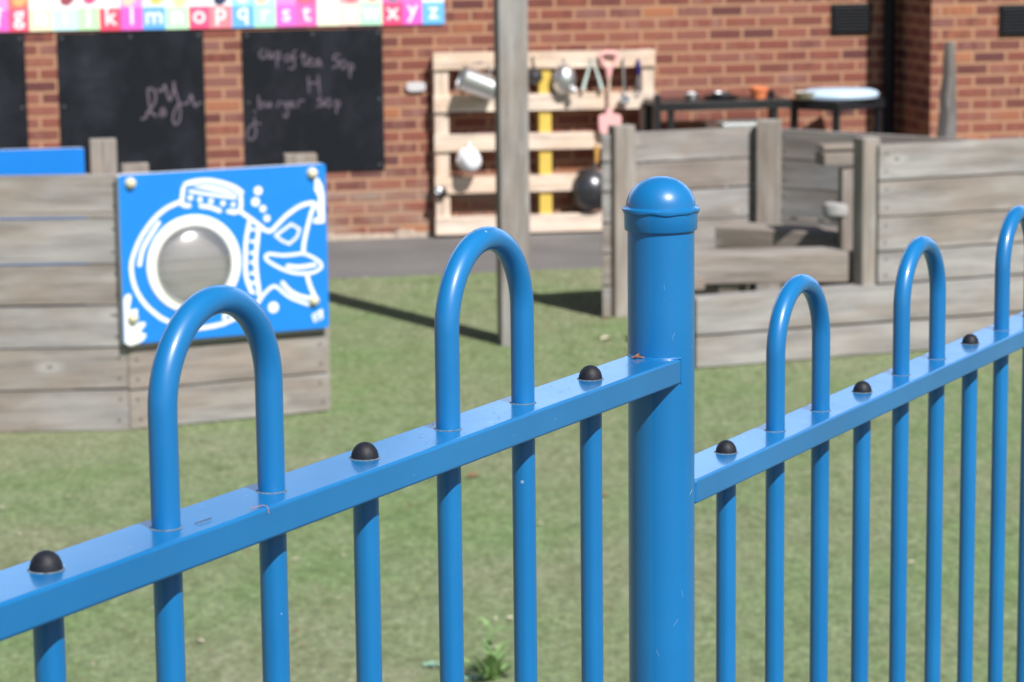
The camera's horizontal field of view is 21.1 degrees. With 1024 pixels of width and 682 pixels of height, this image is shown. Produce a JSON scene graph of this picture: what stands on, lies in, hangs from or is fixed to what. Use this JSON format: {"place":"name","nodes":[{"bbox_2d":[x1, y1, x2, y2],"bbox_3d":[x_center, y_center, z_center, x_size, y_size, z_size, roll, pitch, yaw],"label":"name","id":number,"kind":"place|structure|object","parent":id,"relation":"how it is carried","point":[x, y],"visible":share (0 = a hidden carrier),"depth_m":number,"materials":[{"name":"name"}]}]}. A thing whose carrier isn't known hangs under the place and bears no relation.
{"place":"outdoors","nodes":[
{"label":"outdoors","id":0,"kind":"place"},
{"bbox_2d":[0,267,1022,681],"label":"turf","id":1,"kind":"structure","parent":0,"point":[104,481],"depth_m":9.65,"materials":[{"name":"green plant"}]},
{"bbox_2d":[0,138,330,431],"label":"timber planter","id":2,"kind":"object","parent":1,"relation":"on","point":[70,360],"visible":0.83,"depth_m":11.29,"materials":[{"name":"grey wood"}]},
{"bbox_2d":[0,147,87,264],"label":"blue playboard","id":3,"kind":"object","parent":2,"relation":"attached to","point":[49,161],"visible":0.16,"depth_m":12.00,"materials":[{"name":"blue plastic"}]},
{"bbox_2d":[116,163,328,345],"bbox_3d":[-1.173,-0.358,11.341,0.899,0.700,0.108,-5,10,-25],"label":"submarine playboard","id":4,"kind":"object","parent":2,"relation":"attached to","point":[268,224],"visible":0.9,"depth_m":11.37,"materials":[{"name":"blue plastic"}]},
{"bbox_2d":[422,661,439,666],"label":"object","id":5,"kind":"object","parent":1,"relation":"on","point":[431,663],"visible":0.99,"depth_m":7.86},
{"bbox_2d":[464,674,482,680],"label":"rosette weed","id":6,"kind":"object","parent":1,"relation":"on","point":[470,676],"visible":0.94,"depth_m":7.72,"materials":[{"name":"green plant"}]},
{"bbox_2d":[464,617,513,681],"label":"leafy weed","id":7,"kind":"object","parent":1,"relation":"on","point":[495,670],"visible":0.97,"depth_m":7.71,"materials":[{"name":"green plant"}]},
{"bbox_2d":[0,270,1017,681],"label":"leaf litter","id":8,"kind":"object","parent":1,"relation":"on","point":[504,502],"visible":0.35,"depth_m":11.70,"materials":[{"name":"brown plant"}]},
{"bbox_2d":[493,0,529,345],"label":"timber pole","id":9,"kind":"object","parent":1,"relation":"on","point":[511,114],"visible":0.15,"depth_m":13.14,"materials":[{"name":"grey wood"}]},
{"bbox_2d":[0,176,1023,681],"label":"metal fence","id":10,"kind":"object","parent":1,"relation":"on","point":[674,478],"visible":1,"depth_m":2.03,"materials":[{"name":"blue metal"}]},
{"bbox_2d":[631,353,644,357],"bbox_3d":[0.095,0.011,2.050,0.015,0.005,0.007,-9,12,-40],"label":"dried leaf","id":11,"kind":"object","parent":10,"relation":"on","point":[636,356],"visible":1,"depth_m":2.05,"materials":[{"name":"brown plant"}]},
{"bbox_2d":[601,119,1023,367],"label":"timber den","id":12,"kind":"object","parent":1,"relation":"on","point":[884,200],"visible":0.81,"depth_m":13.05,"materials":[{"name":"grey wood"}]},
{"bbox_2d":[937,41,956,137],"bbox_3d":[2.166,-0.778,13.742,0.101,1.433,0.101,-1,9,0],"label":"timber stake","id":13,"kind":"object","parent":1,"relation":"on","point":[947,121],"visible":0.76,"depth_m":13.64,"materials":[{"name":"grey wood"}]},
{"bbox_2d":[0,0,1023,240],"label":"brick building","id":14,"kind":"structure","parent":0,"point":[891,52],"depth_m":17.59,"materials":[{"name":"red brick"}]},
{"bbox_2d":[0,34,28,148],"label":"blackboard","id":15,"kind":"object","parent":14,"relation":"attached to","point":[13,116],"visible":0.66,"depth_m":16.89,"materials":[{"name":"paint"}]},
{"bbox_2d":[57,30,206,173],"bbox_3d":[-2.353,-1.464,17.056,0.899,0.900,0.017,-3,10,-12],"label":"blackboard","id":16,"kind":"object","parent":14,"relation":"attached to","point":[139,97],"visible":0.9,"depth_m":17.05,"materials":[{"name":"paint"}]},
{"bbox_2d":[0,0,443,31],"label":"alphabet banner","id":17,"kind":"object","parent":14,"relation":"attached to","point":[48,15],"visible":1,"depth_m":17.06,"materials":[{"name":"multicoloured paper"}]},
{"bbox_2d":[241,28,384,170],"bbox_3d":[-1.246,-1.510,17.290,0.888,0.894,0.017,-3,10,-12],"label":"blackboard","id":18,"kind":"object","parent":14,"relation":"attached to","point":[319,93],"visible":0.98,"depth_m":17.28,"materials":[{"name":"paint"}]},
{"bbox_2d":[406,82,425,90],"bbox_3d":[-0.609,-1.610,17.407,0.124,0.058,0.030,-3,10,-12],"label":"wall plate","id":19,"kind":"object","parent":14,"relation":"attached to","point":[415,86],"depth_m":17.39,"materials":[{"name":"white plastic"}]},
{"bbox_2d":[432,49,654,234],"bbox_3d":[0.206,-1.277,17.578,1.443,1.168,0.101,-3,10,-12],"label":"wooden pallet","id":20,"kind":"object","parent":14,"relation":"attached to","point":[544,141],"visible":0.78,"depth_m":17.50,"materials":[{"name":"beige wood"}]},
{"bbox_2d":[435,187,446,197],"bbox_3d":[-0.450,-0.940,17.421,0.081,0.072,0.035,-3,10,-12],"label":"round knob","id":21,"kind":"object","parent":20,"relation":"attached to","point":[440,192],"visible":1,"depth_m":17.42,"materials":[{"name":"silver metal"}]},
{"bbox_2d":[456,142,481,171],"bbox_3d":[-0.272,-1.161,17.360,0.158,0.186,0.158,-3,10,-12],"label":"white jug","id":22,"kind":"object","parent":20,"relation":"hanging from","point":[468,158],"visible":1,"depth_m":17.32,"materials":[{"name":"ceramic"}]},
{"bbox_2d":[456,62,494,99],"bbox_3d":[-0.215,-1.630,17.274,0.276,0.243,0.174,-3,10,-12],"label":"steel pot","id":23,"kind":"object","parent":20,"relation":"hanging from","point":[473,81],"visible":0.9,"depth_m":17.22,"materials":[{"name":"silver metal"}]},
{"bbox_2d":[528,56,542,84],"bbox_3d":[0.146,-1.712,17.417,0.108,0.185,0.040,-3,10,-12],"label":"dark strainer","id":24,"kind":"object","parent":20,"relation":"hanging from","point":[535,76],"visible":0.92,"depth_m":17.41,"materials":[{"name":"metal"}]},
{"bbox_2d":[552,58,577,94],"bbox_3d":[0.338,-1.676,17.437,0.157,0.237,0.095,-3,10,-12],"label":"steel bowl","id":25,"kind":"object","parent":20,"relation":"hanging from","point":[564,79],"visible":1,"depth_m":17.42,"materials":[{"name":"silver metal"}]},
{"bbox_2d":[568,145,601,210],"bbox_3d":[0.487,-1.039,17.582,0.274,0.423,0.100,1,10,9],"label":"steel wok","id":26,"kind":"object","parent":20,"relation":"hanging from","point":[585,193],"visible":0.88,"depth_m":17.57,"materials":[{"name":"metal"}]},
{"bbox_2d":[581,57,603,90],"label":"kitchen tongs","id":27,"kind":"object","parent":20,"relation":"hanging from","point":[586,78],"visible":1,"depth_m":17.49,"materials":[{"name":"silver metal"}]},
{"bbox_2d":[598,51,620,133],"bbox_3d":[0.620,-1.583,17.528,0.148,0.534,0.047,-3,10,-12],"label":"toy spade","id":28,"kind":"object","parent":20,"relation":"hanging from","point":[608,117],"visible":0.96,"depth_m":17.53,"materials":[{"name":"pink plastic"}]},
{"bbox_2d":[620,57,629,104],"bbox_3d":[0.718,-1.657,17.532,0.068,0.303,0.063,-3,10,-12],"label":"soup ladle","id":29,"kind":"object","parent":20,"relation":"hanging from","point":[624,99],"visible":1,"depth_m":17.55,"materials":[{"name":"metal"}]},
{"bbox_2d":[635,58,641,93],"bbox_3d":[0.808,-1.692,17.569,0.049,0.229,0.049,1,10,10],"label":"hand whisk","id":30,"kind":"object","parent":20,"relation":"hanging from","point":[638,69],"visible":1,"depth_m":17.56,"materials":[{"name":"blue plastic"}]},
{"bbox_2d":[327,231,710,278],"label":"ground","id":31,"kind":"structure","parent":0,"point":[386,257],"depth_m":16.69,"materials":[{"name":"concrete"}]},
{"bbox_2d":[643,94,791,161],"bbox_3d":[1.300,-1.150,17.564,0.905,0.895,0.392,-3,10,-12],"label":"black table","id":32,"kind":"object","parent":31,"relation":"on","point":[657,103],"visible":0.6,"depth_m":17.36,"materials":[{"name":"metal"}]},
{"bbox_2d":[684,92,698,100],"bbox_3d":[1.135,-1.548,17.394,0.096,0.056,0.096,-3,10,-12],"label":"steel dish","id":33,"kind":"object","parent":32,"relation":"on","point":[690,96],"visible":1,"depth_m":17.36,"materials":[{"name":"silver metal"}]},
{"bbox_2d":[702,91,738,99],"bbox_3d":[1.327,-1.559,17.476,0.234,0.045,0.234,-3,10,-12],"label":"black tray","id":34,"kind":"object","parent":32,"relation":"on","point":[721,95],"visible":1,"depth_m":17.42,"materials":[{"name":"metal"}]},
{"bbox_2d":[749,86,767,98],"bbox_3d":[1.571,-1.581,17.504,0.122,0.074,0.122,-3,10,-12],"label":"orange pot","id":35,"kind":"object","parent":32,"relation":"on","point":[758,92],"visible":1,"depth_m":17.46,"materials":[{"name":"ceramic"}]},
{"bbox_2d":[768,90,774,97],"bbox_3d":[1.656,-1.577,17.565,0.044,0.045,0.044,-3,10,-12],"label":"black beaker","id":36,"kind":"object","parent":32,"relation":"on","point":[771,93],"visible":1,"depth_m":17.55,"materials":[{"name":"metal"}]},
{"bbox_2d":[699,120,756,218],"bbox_3d":[1.411,-1.018,17.270,0.434,0.728,0.262,-3,10,-12],"label":"play cooker","id":37,"kind":"object","parent":31,"relation":"on","point":[705,124],"visible":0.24,"depth_m":17.13,"materials":[{"name":"silver metal"}]},
{"bbox_2d":[728,156,755,186],"bbox_3d":[1.479,-1.127,17.139,0.270,0.385,0.010,-3,10,-12],"label":"door","id":38,"kind":"structure","parent":37,"relation":"in","point":[748,156],"depth_m":17.14,"materials":[{"name":"grey wood"}]},
{"bbox_2d":[788,97,884,221],"bbox_3d":[2.078,-1.141,17.645,0.410,0.832,0.490,9,13,44],"label":"black side table","id":39,"kind":"object","parent":31,"relation":"on","point":[877,104],"visible":0.48,"depth_m":17.45,"materials":[{"name":"metal"}]},
{"bbox_2d":[793,91,817,99],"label":"cream plates","id":40,"kind":"object","parent":39,"relation":"on","point":[797,95],"visible":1,"depth_m":17.42,"materials":[{"name":"plastic"}]},
{"bbox_2d":[801,87,878,100],"bbox_3d":[2.087,-1.581,17.555,0.524,0.066,0.377,-3,10,-12],"label":"white tray","id":41,"kind":"object","parent":39,"relation":"on","point":[839,93],"visible":0.98,"depth_m":17.41,"materials":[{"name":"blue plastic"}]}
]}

